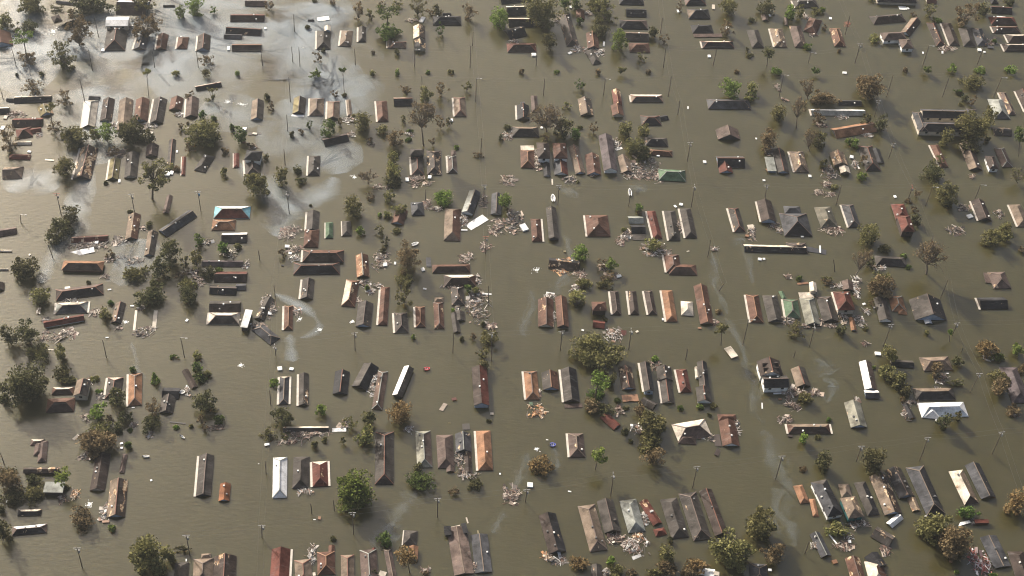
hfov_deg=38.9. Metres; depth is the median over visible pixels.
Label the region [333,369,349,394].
gable house
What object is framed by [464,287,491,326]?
debris
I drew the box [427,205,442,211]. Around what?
debris
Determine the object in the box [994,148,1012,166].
hip roofed house
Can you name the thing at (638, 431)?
debris
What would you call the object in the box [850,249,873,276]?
bare tree
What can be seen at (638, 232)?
shed
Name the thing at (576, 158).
gable house
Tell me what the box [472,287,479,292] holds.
shrub
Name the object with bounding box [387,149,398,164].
leafy tree
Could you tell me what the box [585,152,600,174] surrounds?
gable house
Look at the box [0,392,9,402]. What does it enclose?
leafy tree
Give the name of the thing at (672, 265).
hip roofed house
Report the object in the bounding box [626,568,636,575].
storm stripped tree
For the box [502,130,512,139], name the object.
debris
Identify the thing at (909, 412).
shed
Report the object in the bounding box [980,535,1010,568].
gable house
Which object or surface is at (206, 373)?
leafy tree
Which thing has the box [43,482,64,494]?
shed
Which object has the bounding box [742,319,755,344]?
street lamp
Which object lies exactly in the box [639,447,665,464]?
leafy tree
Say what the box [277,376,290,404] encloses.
hip roofed house
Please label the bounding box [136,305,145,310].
debris
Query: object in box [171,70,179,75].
shrub
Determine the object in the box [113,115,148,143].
leafy tree
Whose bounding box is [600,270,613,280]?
storm stripped tree
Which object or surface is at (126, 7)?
gable house
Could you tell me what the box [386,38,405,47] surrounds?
shed
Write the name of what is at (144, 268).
storm stripped tree
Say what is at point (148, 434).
debris
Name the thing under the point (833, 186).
shrub
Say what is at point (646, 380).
gable house
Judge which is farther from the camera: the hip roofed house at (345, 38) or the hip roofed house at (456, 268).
the hip roofed house at (345, 38)
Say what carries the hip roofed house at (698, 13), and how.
on the water
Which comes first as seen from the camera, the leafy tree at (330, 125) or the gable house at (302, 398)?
the gable house at (302, 398)
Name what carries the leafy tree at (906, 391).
on the water
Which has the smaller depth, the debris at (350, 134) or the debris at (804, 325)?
the debris at (804, 325)
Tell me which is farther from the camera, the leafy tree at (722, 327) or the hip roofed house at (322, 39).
the hip roofed house at (322, 39)
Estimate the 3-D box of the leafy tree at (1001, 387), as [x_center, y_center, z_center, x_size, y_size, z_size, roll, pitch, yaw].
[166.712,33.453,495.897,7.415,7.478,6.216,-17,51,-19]
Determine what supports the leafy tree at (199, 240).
on the water
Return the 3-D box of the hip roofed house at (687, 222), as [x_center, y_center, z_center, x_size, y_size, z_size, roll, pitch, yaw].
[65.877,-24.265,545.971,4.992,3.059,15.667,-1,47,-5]
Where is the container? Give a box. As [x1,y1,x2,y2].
[974,519,988,523]
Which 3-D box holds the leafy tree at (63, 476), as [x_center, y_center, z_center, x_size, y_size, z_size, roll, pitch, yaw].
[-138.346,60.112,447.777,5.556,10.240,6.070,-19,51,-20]
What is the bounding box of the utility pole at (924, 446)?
[919,437,930,460]
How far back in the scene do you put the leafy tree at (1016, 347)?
507.81 m
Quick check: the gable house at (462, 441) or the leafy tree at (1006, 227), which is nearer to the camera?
the gable house at (462, 441)
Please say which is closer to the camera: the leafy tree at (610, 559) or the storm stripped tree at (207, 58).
the leafy tree at (610, 559)
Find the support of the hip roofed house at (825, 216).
on the water
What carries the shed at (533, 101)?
in the water
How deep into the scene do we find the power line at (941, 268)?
520.29 m
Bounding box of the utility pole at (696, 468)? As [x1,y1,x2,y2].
[692,466,699,487]
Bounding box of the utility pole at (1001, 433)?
[992,431,1002,453]
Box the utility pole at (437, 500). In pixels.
[435,497,440,517]
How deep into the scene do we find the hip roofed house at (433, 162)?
559.84 m
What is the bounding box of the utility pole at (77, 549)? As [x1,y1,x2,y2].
[73,547,82,567]
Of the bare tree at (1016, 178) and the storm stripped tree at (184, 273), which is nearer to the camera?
the storm stripped tree at (184, 273)
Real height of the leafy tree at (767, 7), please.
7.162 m
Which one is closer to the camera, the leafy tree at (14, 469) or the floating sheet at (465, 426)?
the leafy tree at (14, 469)
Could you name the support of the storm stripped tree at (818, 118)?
on the water
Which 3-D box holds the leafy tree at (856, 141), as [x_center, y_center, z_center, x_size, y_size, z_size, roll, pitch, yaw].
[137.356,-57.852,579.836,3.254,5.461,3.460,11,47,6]
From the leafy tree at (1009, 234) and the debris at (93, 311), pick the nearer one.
the debris at (93, 311)
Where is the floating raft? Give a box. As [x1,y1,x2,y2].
[724,346,737,357]
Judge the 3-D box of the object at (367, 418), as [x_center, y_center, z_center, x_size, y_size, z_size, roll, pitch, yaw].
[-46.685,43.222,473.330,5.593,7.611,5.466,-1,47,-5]
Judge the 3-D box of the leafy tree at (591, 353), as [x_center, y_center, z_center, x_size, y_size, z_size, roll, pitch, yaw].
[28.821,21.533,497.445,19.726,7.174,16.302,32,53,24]
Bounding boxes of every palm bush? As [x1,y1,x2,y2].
[308,67,320,77]
[618,67,626,73]
[811,66,819,73]
[923,66,931,72]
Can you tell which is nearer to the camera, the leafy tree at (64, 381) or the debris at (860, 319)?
the leafy tree at (64, 381)
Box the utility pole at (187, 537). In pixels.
[182,535,189,554]
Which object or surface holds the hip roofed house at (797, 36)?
on the water
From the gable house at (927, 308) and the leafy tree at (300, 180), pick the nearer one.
the gable house at (927, 308)
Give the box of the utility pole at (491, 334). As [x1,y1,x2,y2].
[488,333,492,360]
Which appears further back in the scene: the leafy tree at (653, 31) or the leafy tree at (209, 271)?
the leafy tree at (653, 31)
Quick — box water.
[0,0,1023,575]
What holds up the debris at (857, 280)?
on the water
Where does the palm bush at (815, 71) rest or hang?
on the water
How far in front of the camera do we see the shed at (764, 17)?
635.51 m
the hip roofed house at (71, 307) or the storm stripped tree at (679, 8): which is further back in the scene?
the storm stripped tree at (679, 8)
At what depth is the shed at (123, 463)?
458.11 m
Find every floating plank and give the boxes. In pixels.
[133,310,136,330]
[152,310,157,330]
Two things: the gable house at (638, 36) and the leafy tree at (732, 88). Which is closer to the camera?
the leafy tree at (732, 88)
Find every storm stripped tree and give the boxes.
[0,124,18,151]
[8,21,19,31]
[16,50,37,66]
[20,79,43,95]
[46,36,77,71]
[47,121,62,131]
[50,5,63,11]
[54,89,72,105]
[64,8,93,45]
[105,249,114,257]
[105,414,113,421]
[108,146,119,156]
[132,0,155,10]
[132,11,165,40]
[137,158,173,199]
[141,265,149,271]
[145,397,160,416]
[172,543,191,552]
[174,271,188,280]
[178,256,188,268]
[184,142,195,151]
[185,90,194,97]
[196,415,205,423]
[198,55,213,65]
[205,87,217,101]
[258,425,278,440]
[264,1,273,8]
[267,101,273,111]
[278,249,286,258]
[306,120,312,129]
[312,50,321,62]
[339,436,345,443]
[341,416,357,430]
[352,1,365,20]
[365,8,374,18]
[365,192,374,200]
[374,224,383,235]
[381,236,389,246]
[392,0,404,8]
[393,281,412,305]
[399,85,410,93]
[409,0,426,17]
[435,21,444,36]
[436,82,449,97]
[436,114,447,128]
[446,117,452,125]
[448,486,458,495]
[461,81,471,89]
[462,3,478,21]
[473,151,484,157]
[475,347,488,357]
[540,134,548,142]
[562,102,571,109]
[568,299,584,306]
[574,79,585,88]
[585,2,617,23]
[589,121,598,132]
[597,258,606,267]
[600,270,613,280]
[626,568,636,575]
[637,51,646,61]
[659,34,669,43]
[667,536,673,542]
[676,0,683,11]
[719,19,735,34]
[745,92,759,100]
[787,320,806,339]
[813,108,825,123]
[821,278,832,284]
[859,155,867,164]
[911,206,918,213]
[914,188,922,195]
[923,3,937,22]
[932,373,941,380]
[933,154,946,163]
[945,379,963,385]
[955,0,980,26]
[967,95,976,105]
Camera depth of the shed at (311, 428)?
470.88 m
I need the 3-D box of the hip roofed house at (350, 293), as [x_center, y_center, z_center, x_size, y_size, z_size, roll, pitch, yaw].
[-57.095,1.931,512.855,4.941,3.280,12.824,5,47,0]
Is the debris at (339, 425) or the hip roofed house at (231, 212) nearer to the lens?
the debris at (339, 425)
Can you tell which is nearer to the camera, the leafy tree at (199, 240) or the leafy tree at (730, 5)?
the leafy tree at (199, 240)
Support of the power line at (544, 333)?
attached to the utility pole
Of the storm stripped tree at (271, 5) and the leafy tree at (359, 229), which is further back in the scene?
the storm stripped tree at (271, 5)
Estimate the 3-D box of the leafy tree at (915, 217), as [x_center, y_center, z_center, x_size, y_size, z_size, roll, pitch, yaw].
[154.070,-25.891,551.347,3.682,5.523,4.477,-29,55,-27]
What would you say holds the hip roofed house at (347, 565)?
on the water
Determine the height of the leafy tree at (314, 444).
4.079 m
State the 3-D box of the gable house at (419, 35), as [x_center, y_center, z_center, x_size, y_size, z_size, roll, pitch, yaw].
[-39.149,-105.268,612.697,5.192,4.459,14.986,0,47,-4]
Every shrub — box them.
[64,484,70,490]
[89,375,98,382]
[107,524,115,531]
[124,441,131,448]
[129,366,135,372]
[146,220,152,227]
[149,278,157,284]
[150,372,159,384]
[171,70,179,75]
[201,69,209,77]
[220,167,226,176]
[221,147,228,153]
[264,93,269,99]
[269,378,279,386]
[293,164,301,174]
[321,437,326,443]
[330,535,336,541]
[393,227,401,233]
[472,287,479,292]
[651,355,658,361]
[677,405,683,410]
[696,404,703,409]
[710,402,717,408]
[715,309,721,314]
[744,96,753,101]
[748,17,756,22]
[771,66,782,74]
[799,466,806,472]
[819,159,827,168]
[831,184,838,189]
[835,324,846,334]
[946,63,957,72]
[961,95,968,101]
[973,65,985,73]
[1004,65,1018,73]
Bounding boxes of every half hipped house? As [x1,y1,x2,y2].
[2,166,23,179]
[80,95,99,127]
[325,101,339,118]
[762,295,782,321]
[798,292,820,324]
[816,296,838,321]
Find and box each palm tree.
[10,29,33,58]
[44,102,55,121]
[142,68,150,96]
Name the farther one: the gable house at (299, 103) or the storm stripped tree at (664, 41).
the storm stripped tree at (664, 41)
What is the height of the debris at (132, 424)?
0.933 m
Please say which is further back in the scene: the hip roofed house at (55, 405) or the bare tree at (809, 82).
the bare tree at (809, 82)
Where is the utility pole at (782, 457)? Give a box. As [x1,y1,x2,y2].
[775,455,784,479]
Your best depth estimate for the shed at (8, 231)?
523.63 m
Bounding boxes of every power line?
[1,427,1022,559]
[2,183,992,195]
[3,43,1014,55]
[64,73,1008,82]
[69,319,1005,342]
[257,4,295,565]
[468,2,493,325]
[659,1,726,282]
[841,6,1022,502]
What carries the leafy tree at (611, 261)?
on the water
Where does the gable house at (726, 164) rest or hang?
on the water
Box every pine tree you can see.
[338,67,345,92]
[947,329,952,341]
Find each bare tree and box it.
[357,169,378,183]
[407,100,437,145]
[525,101,562,132]
[790,96,807,127]
[799,79,813,98]
[803,87,812,96]
[803,128,818,150]
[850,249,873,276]
[913,239,949,274]
[1010,166,1023,182]
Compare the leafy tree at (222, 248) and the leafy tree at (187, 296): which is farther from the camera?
the leafy tree at (222, 248)
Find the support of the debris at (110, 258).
on the water
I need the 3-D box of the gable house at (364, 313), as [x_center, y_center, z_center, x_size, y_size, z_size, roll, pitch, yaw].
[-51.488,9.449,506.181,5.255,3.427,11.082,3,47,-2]
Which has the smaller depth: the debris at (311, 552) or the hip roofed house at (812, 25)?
the debris at (311, 552)
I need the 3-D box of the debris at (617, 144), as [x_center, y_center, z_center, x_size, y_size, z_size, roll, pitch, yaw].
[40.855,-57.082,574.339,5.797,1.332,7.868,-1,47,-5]
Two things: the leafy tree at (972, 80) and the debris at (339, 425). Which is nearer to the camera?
the debris at (339, 425)
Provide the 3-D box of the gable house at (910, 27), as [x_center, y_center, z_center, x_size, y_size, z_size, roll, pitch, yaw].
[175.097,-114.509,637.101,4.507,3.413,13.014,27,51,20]
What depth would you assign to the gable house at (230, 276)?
513.77 m
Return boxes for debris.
[6,110,27,117]
[33,132,42,137]
[40,329,48,340]
[42,317,50,323]
[46,326,78,342]
[57,493,66,504]
[62,298,79,302]
[65,487,80,501]
[66,240,112,250]
[75,451,90,460]
[80,413,89,423]
[88,308,100,316]
[96,391,103,399]
[97,501,108,520]
[99,273,109,278]
[103,255,122,262]
[105,148,126,157]
[110,235,128,246]
[122,255,144,265]
[126,25,132,37]
[128,421,138,427]
[132,326,156,337]
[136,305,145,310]
[141,122,157,133]
[145,429,154,438]
[174,111,183,116]
[183,386,190,396]
[187,268,199,278]
[196,277,207,287]
[203,238,214,244]
[207,424,224,430]
[219,248,238,258]
[241,259,249,268]
[249,321,267,328]
[259,293,278,319]
[276,224,303,242]
[278,437,306,445]
[285,244,303,252]
[285,430,332,440]
[288,253,300,262]
[292,306,303,315]
[297,487,314,495]
[304,543,318,565]
[336,417,349,429]
[341,116,355,124]
[347,130,355,136]
[357,279,370,285]
[361,282,383,295]
[366,373,376,396]
[370,250,390,272]
[373,183,393,189]
[403,426,413,432]
[405,17,419,22]
[408,174,434,187]
[420,566,430,572]
[422,199,431,209]
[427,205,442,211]
[454,451,464,476]
[457,472,480,480]
[459,252,474,263]
[460,213,469,226]
[462,471,471,478]
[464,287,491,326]
[470,273,481,284]
[472,560,476,572]
[478,194,488,207]
[479,241,494,251]
[485,321,497,331]
[488,218,507,235]
[500,175,517,185]
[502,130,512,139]
[502,484,516,505]
[505,208,525,234]
[507,483,521,504]
[526,403,546,418]
[533,149,541,170]
[540,551,551,560]
[544,552,568,566]
[545,292,555,301]
[552,257,576,275]
[561,175,575,183]
[568,44,586,52]
[569,284,582,293]
[572,269,587,280]
[583,9,593,16]
[590,47,605,56]
[602,326,625,342]
[602,567,610,575]
[603,271,618,280]
[606,531,627,548]
[613,138,622,150]
[614,237,624,245]
[615,404,624,416]
[617,228,632,240]
[619,171,634,179]
[623,534,650,559]
[627,155,660,180]
[629,423,644,433]
[630,532,642,540]
[639,242,671,257]
[640,511,649,525]
[649,167,663,183]
[649,360,661,371]
[677,220,681,232]
[708,433,714,441]
[710,317,718,325]
[734,419,741,434]
[746,227,756,240]
[764,146,772,155]
[769,223,782,233]
[777,414,793,424]
[781,316,794,324]
[781,391,793,399]
[783,274,791,278]
[783,399,802,411]
[785,384,807,399]
[801,323,810,328]
[809,388,823,396]
[813,189,835,197]
[816,122,826,127]
[818,226,843,235]
[820,165,840,181]
[820,181,831,189]
[823,322,836,326]
[830,282,842,288]
[832,540,856,551]
[834,114,848,119]
[835,309,848,324]
[843,532,853,538]
[845,519,871,529]
[850,275,861,287]
[851,160,859,169]
[851,315,867,327]
[852,279,860,299]
[859,133,873,137]
[861,307,869,313]
[861,340,871,346]
[874,265,886,270]
[879,544,892,556]
[900,403,907,418]
[905,399,919,407]
[934,379,944,384]
[935,373,948,383]
[937,45,957,52]
[945,225,965,236]
[958,203,971,211]
[967,546,992,575]
[981,353,994,360]
[986,37,996,44]
[993,209,1004,218]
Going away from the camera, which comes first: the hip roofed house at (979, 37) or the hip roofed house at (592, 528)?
the hip roofed house at (592, 528)
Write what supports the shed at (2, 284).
on the water
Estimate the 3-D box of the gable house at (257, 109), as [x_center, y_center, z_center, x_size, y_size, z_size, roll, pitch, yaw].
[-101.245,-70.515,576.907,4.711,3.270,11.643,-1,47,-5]
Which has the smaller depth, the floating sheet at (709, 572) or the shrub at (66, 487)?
the floating sheet at (709, 572)
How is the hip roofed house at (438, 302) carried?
on the water
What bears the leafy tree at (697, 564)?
on the water
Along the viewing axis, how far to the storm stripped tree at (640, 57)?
610.39 m
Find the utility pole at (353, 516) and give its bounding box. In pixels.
[349,512,355,534]
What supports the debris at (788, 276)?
on the water
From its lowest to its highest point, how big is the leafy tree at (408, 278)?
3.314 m
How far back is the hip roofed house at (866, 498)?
463.20 m
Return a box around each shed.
[0,107,8,113]
[0,227,16,236]
[0,282,4,289]
[6,98,13,101]
[9,154,30,159]
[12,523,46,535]
[15,141,31,144]
[17,509,41,515]
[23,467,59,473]
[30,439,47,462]
[37,103,53,116]
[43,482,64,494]
[51,15,61,22]
[51,387,73,394]
[56,0,76,4]
[73,378,90,399]
[111,301,125,322]
[119,454,127,472]
[145,142,158,156]
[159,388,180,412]
[163,194,172,212]
[174,562,188,575]
[175,36,188,48]
[180,156,185,175]
[182,369,197,388]
[195,82,221,91]
[218,482,230,500]
[224,34,241,38]
[233,153,238,167]
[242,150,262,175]
[282,305,292,329]
[283,426,328,431]
[324,222,332,238]
[341,221,350,235]
[345,100,351,115]
[357,25,365,41]
[384,549,396,575]
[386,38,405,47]
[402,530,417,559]
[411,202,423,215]
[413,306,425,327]
[426,257,430,266]
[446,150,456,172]
[451,310,464,332]
[531,96,537,111]
[576,8,584,18]
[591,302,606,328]
[591,563,601,575]
[600,414,620,429]
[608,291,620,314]
[611,89,623,116]
[628,216,645,239]
[639,499,666,536]
[640,397,656,409]
[649,149,671,156]
[656,364,674,403]
[681,301,692,315]
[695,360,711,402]
[713,434,721,445]
[761,13,768,20]
[784,17,787,24]
[793,485,818,516]
[809,281,816,293]
[810,531,830,557]
[837,100,861,105]
[838,484,851,497]
[841,279,853,290]
[849,317,856,330]
[864,552,886,566]
[871,526,894,546]
[887,514,902,527]
[890,360,913,367]
[903,403,914,418]
[926,0,936,3]
[984,156,998,171]
[989,0,998,3]
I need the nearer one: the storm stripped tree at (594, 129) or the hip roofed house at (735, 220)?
the hip roofed house at (735, 220)
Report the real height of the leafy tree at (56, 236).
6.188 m
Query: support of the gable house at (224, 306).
on the water
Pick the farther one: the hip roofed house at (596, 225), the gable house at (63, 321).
the hip roofed house at (596, 225)
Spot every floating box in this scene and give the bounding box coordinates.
[519,223,528,231]
[527,482,532,487]
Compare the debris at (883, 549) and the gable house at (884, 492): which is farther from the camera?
the gable house at (884, 492)
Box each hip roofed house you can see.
[16,127,41,138]
[46,398,74,412]
[53,301,89,313]
[56,283,102,300]
[61,261,104,272]
[103,377,123,398]
[104,17,129,50]
[126,373,141,406]
[193,553,212,575]
[194,154,214,172]
[206,312,239,324]
[211,219,235,230]
[214,206,250,218]
[252,323,279,344]
[272,457,286,497]
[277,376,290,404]
[292,456,309,488]
[293,262,339,274]
[294,558,311,575]
[300,250,343,262]
[303,210,319,247]
[306,156,319,175]
[308,98,323,115]
[310,461,330,486]
[315,25,330,48]
[317,545,334,574]
[338,30,352,46]
[341,279,359,306]
[341,554,353,575]
[359,547,377,575]
[372,371,387,409]
[374,101,387,121]
[375,431,393,484]
[376,287,389,325]
[392,312,408,332]
[409,149,423,174]
[415,431,431,467]
[427,151,441,174]
[432,264,469,272]
[433,13,460,25]
[433,297,443,328]
[436,435,454,471]
[444,208,460,240]
[444,275,476,287]
[451,286,464,305]
[452,97,465,116]
[474,431,492,470]
[506,43,536,52]
[512,127,538,136]
[520,145,534,167]
[521,371,539,399]
[530,219,543,241]
[536,142,550,176]
[552,143,567,174]
[558,14,578,46]
[566,433,584,456]
[578,504,606,551]
[583,215,609,236]
[585,49,600,64]
[619,0,643,4]
[619,20,647,28]
[619,499,644,532]
[626,291,638,314]
[628,43,649,52]
[629,94,662,102]
[640,115,668,125]
[642,291,656,314]
[644,137,667,146]
[645,211,661,238]
[658,169,685,181]
[659,290,676,321]
[660,498,688,538]
[662,211,679,240]
[662,254,696,275]
[671,419,710,444]
[674,369,691,392]
[678,208,696,237]
[679,492,710,540]
[684,0,705,5]
[687,9,710,18]
[691,24,721,36]
[700,41,733,47]
[706,99,750,109]
[726,208,744,231]
[744,295,762,322]
[747,30,763,47]
[749,563,767,575]
[768,29,786,47]
[778,291,799,318]
[779,206,811,235]
[785,424,832,433]
[787,151,808,171]
[789,26,805,47]
[791,0,817,7]
[803,17,821,33]
[811,479,842,519]
[814,207,837,227]
[829,28,845,46]
[831,291,854,313]
[840,204,860,227]
[840,496,863,521]
[854,481,879,515]
[858,146,883,170]
[864,562,885,575]
[869,13,905,24]
[875,256,906,266]
[876,0,916,4]
[880,32,913,51]
[888,296,906,314]
[891,204,914,236]
[906,465,944,515]
[911,108,976,135]
[912,388,955,399]
[917,402,967,418]
[919,356,952,371]
[926,23,945,45]
[928,145,947,167]
[940,23,959,45]
[949,470,978,504]
[958,28,975,46]
[971,28,987,45]
[983,272,1010,288]
[987,99,1009,118]
[988,16,1016,24]
[990,26,1020,32]
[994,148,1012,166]
[997,92,1015,114]
[999,367,1023,402]
[1000,44,1023,51]
[1003,35,1023,42]
[1007,205,1023,226]
[1007,551,1023,575]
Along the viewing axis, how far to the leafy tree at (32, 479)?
451.00 m
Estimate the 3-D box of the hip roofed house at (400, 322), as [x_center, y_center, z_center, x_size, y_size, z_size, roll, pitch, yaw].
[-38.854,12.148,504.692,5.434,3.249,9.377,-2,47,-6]
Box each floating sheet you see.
[71,247,94,254]
[317,16,329,20]
[332,428,345,431]
[378,570,386,575]
[439,403,446,410]
[462,423,469,429]
[467,215,487,229]
[621,394,638,401]
[699,568,714,575]
[714,448,719,455]
[807,246,825,254]
[959,520,970,525]
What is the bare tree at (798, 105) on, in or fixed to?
on the water
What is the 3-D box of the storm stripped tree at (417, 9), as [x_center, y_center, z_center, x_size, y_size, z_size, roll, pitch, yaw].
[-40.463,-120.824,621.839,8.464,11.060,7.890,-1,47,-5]
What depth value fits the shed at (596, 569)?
440.24 m
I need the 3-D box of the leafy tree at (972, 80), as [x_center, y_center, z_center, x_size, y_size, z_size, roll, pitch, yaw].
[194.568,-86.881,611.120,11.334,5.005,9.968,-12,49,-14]
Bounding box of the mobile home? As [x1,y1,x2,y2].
[240,309,252,330]
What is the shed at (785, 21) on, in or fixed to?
on the water
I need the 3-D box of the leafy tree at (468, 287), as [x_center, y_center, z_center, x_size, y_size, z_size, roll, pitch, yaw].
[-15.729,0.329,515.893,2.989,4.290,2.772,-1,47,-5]
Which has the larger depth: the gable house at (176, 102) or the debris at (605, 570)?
the gable house at (176, 102)
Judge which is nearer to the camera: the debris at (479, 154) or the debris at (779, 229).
the debris at (779, 229)
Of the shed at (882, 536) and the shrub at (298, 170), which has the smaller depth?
the shed at (882, 536)
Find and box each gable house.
[0,29,12,46]
[12,118,42,126]
[14,95,51,103]
[43,314,84,327]
[71,144,97,179]
[71,235,107,242]
[90,452,110,490]
[100,97,114,120]
[106,157,120,179]
[107,477,127,517]
[116,0,149,14]
[117,97,132,130]
[124,150,138,177]
[125,212,140,239]
[132,34,148,49]
[134,97,149,121]
[144,230,157,255]
[148,97,166,122]
[154,33,168,49]
[158,210,196,236]
[167,138,175,168]
[169,95,183,109]
[183,96,198,117]
[194,453,213,496]
[195,33,210,50]
[202,260,242,266]
[209,284,245,294]
[209,301,240,312]
[213,553,236,575]
[214,272,246,281]
[221,233,246,242]
[225,26,261,35]
[230,14,264,21]
[232,44,261,51]
[245,0,266,6]
[251,98,263,119]
[254,297,274,320]
[270,546,292,575]
[292,95,305,113]
[296,372,308,405]
[298,277,314,299]
[322,133,348,146]
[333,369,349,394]
[352,363,378,390]
[355,300,372,327]
[356,253,368,277]
[392,210,407,224]
[392,365,413,397]
[393,97,412,106]
[413,24,424,50]
[448,526,473,575]
[455,431,471,472]
[461,189,480,214]
[471,533,491,573]
[472,365,488,407]
[491,192,501,214]
[501,0,529,3]
[503,26,526,39]
[506,5,526,15]
[508,18,533,26]
[515,103,529,119]
[538,297,553,327]
[539,512,565,553]
[541,369,558,389]
[546,206,558,239]
[548,258,579,271]
[555,295,568,327]
[558,367,581,407]
[569,144,584,173]
[578,96,593,115]
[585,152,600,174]
[586,31,598,48]
[597,498,620,533]
[598,133,617,172]
[617,154,632,172]
[618,365,634,389]
[625,32,648,41]
[626,9,646,16]
[638,361,653,394]
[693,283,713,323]
[699,488,727,535]
[715,156,744,172]
[716,124,739,139]
[717,414,738,445]
[743,242,807,253]
[755,198,775,222]
[756,356,788,391]
[765,147,788,172]
[791,366,809,386]
[808,109,865,115]
[829,149,849,173]
[831,122,876,138]
[844,400,866,427]
[845,555,864,575]
[859,360,879,397]
[869,473,901,514]
[873,296,891,321]
[885,466,920,511]
[901,18,920,35]
[909,294,946,323]
[959,141,981,169]
[965,461,995,498]
[969,198,991,220]
[974,297,1007,309]
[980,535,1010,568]
[990,6,1012,13]
[991,127,1011,135]
[1013,88,1023,111]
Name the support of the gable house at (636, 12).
on the water
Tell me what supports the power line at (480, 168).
attached to the utility pole
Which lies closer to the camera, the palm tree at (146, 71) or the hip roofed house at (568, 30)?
the palm tree at (146, 71)
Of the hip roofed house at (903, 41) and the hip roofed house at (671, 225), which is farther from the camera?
the hip roofed house at (903, 41)
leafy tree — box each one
[0,12,13,29]
[0,324,18,345]
[0,356,49,407]
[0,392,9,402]
[0,466,17,477]
[0,466,22,493]
[0,486,24,506]
[0,505,5,512]
[0,519,12,540]
[11,256,40,280]
[13,318,39,345]
[16,0,45,13]
[20,484,44,507]
[21,19,37,32]
[25,342,50,360]
[26,473,44,487]
[28,286,50,306]
[44,226,67,244]
[50,217,74,235]
[52,155,75,176]
[52,363,71,379]
[53,466,70,486]
[54,342,66,359]
[57,377,73,382]
[60,125,92,148]
[61,205,80,222]
[61,375,76,383]
[67,0,119,14]
[69,505,95,532]
[75,429,118,461]
[85,421,116,434]
[87,401,106,420]
[88,126,100,139]
[95,122,116,141]
[99,306,111,317]
[108,387,125,406]
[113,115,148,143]
[114,420,121,431]
[117,410,132,422]
[122,266,146,281]
[127,534,172,575]
[133,282,166,306]
[141,412,162,433]
[142,128,155,142]
[149,256,172,278]
[159,238,181,262]
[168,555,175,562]
[174,4,185,18]
[177,276,197,289]
[180,285,197,305]
[182,119,222,147]
[184,0,204,16]
[189,249,201,264]
[191,361,202,371]
[191,388,217,411]
[192,349,201,359]
[192,370,203,380]
[194,233,204,246]
[197,374,208,382]
[198,110,206,118]
[199,265,216,278]
[203,370,211,376]
[211,114,216,122]
[213,414,224,424]
[217,241,228,252]
[229,123,234,130]
[233,125,246,143]
[233,243,241,248]
[243,173,269,196]
[269,406,293,425]
[273,166,287,186]
[295,177,307,183]
[311,441,317,447]
[315,404,326,414]
[320,118,335,137]
[336,468,376,513]
[343,193,364,217]
[351,112,371,130]
[353,424,374,445]
[356,225,365,234]
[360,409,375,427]
[375,4,400,24]
[375,22,402,40]
[375,530,391,547]
[376,124,387,133]
[382,176,401,188]
[383,189,394,202]
[384,211,391,217]
[385,130,403,145]
[385,400,412,424]
[386,161,402,177]
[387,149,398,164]
[390,204,407,214]
[394,274,413,286]
[394,545,417,572]
[396,239,421,274]
[404,471,436,490]
[413,461,422,470]
[419,86,433,102]
[432,4,443,15]
[432,189,453,206]
[464,284,471,291]
[467,475,482,490]
[480,329,498,344]
[480,359,488,367]
[489,5,508,30]
[498,193,511,208]
[521,0,563,28]
[527,454,554,475]
[541,31,557,50]
[553,117,573,138]
[559,0,570,11]
[568,289,586,301]
[568,331,626,373]
[569,555,591,570]
[570,127,580,139]
[571,0,582,9]
[571,244,588,259]
[575,278,592,287]
[576,17,583,24]
[584,397,599,413]
[586,0,610,9]
[586,385,604,402]
[590,20,610,36]
[591,368,610,398]
[591,446,607,469]
[596,278,612,288]
[597,403,614,415]
[605,256,618,269]
[605,372,616,385]
[606,555,616,565]
[610,28,628,50]
[610,562,625,575]
[618,120,632,136]
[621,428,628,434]
[625,137,643,152]
[633,145,651,161]
[633,400,644,416]
[636,203,643,210]
[637,123,649,135]
[637,433,661,452]
[638,409,667,436]
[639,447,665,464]
[644,237,660,251]
[646,568,663,575]
[649,26,658,37]
[655,560,677,575]
[658,543,675,562]
[677,567,696,575]
[683,558,709,574]
[708,526,757,572]
[714,323,728,344]
[718,0,737,14]
[718,77,741,99]
[745,505,776,541]
[747,81,757,94]
[756,0,775,15]
[759,543,785,564]
[760,127,778,147]
[761,46,774,65]
[770,104,787,122]
[784,4,795,19]
[795,4,804,18]
[798,391,813,403]
[799,432,807,443]
[802,43,812,49]
[809,89,841,104]
[811,7,820,14]
[811,131,826,147]
[814,450,831,472]
[820,6,825,12]
[823,519,850,536]
[845,138,853,145]
[851,138,858,148]
[856,73,887,99]
[857,172,866,180]
[857,223,880,245]
[860,114,871,123]
[860,447,886,475]
[866,257,874,268]
[867,274,895,297]
[869,33,880,43]
[872,270,890,281]
[874,113,887,131]
[877,244,890,252]
[878,364,895,381]
[882,344,897,361]
[887,370,906,382]
[889,373,907,388]
[896,384,911,395]
[911,213,921,224]
[913,511,953,545]
[919,160,944,183]
[931,361,943,374]
[933,180,958,207]
[935,412,952,429]
[938,127,954,145]
[938,524,973,561]
[951,355,964,365]
[952,411,961,421]
[954,109,994,141]
[956,506,981,518]
[957,75,985,90]
[958,139,983,153]
[975,339,999,358]
[979,2,991,15]
[979,105,998,123]
[980,228,1005,245]
[986,369,1010,383]
[989,352,1006,361]
[991,376,1010,395]
[999,221,1011,230]
[1001,230,1014,241]
[1003,0,1014,4]
[1003,486,1023,515]
[1005,402,1020,416]
[1012,342,1023,355]
[1014,126,1023,155]
[1017,363,1023,375]
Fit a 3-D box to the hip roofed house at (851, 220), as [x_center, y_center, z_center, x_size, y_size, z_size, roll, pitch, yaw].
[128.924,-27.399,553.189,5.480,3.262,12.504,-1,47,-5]
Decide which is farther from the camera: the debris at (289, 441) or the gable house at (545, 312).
the gable house at (545, 312)

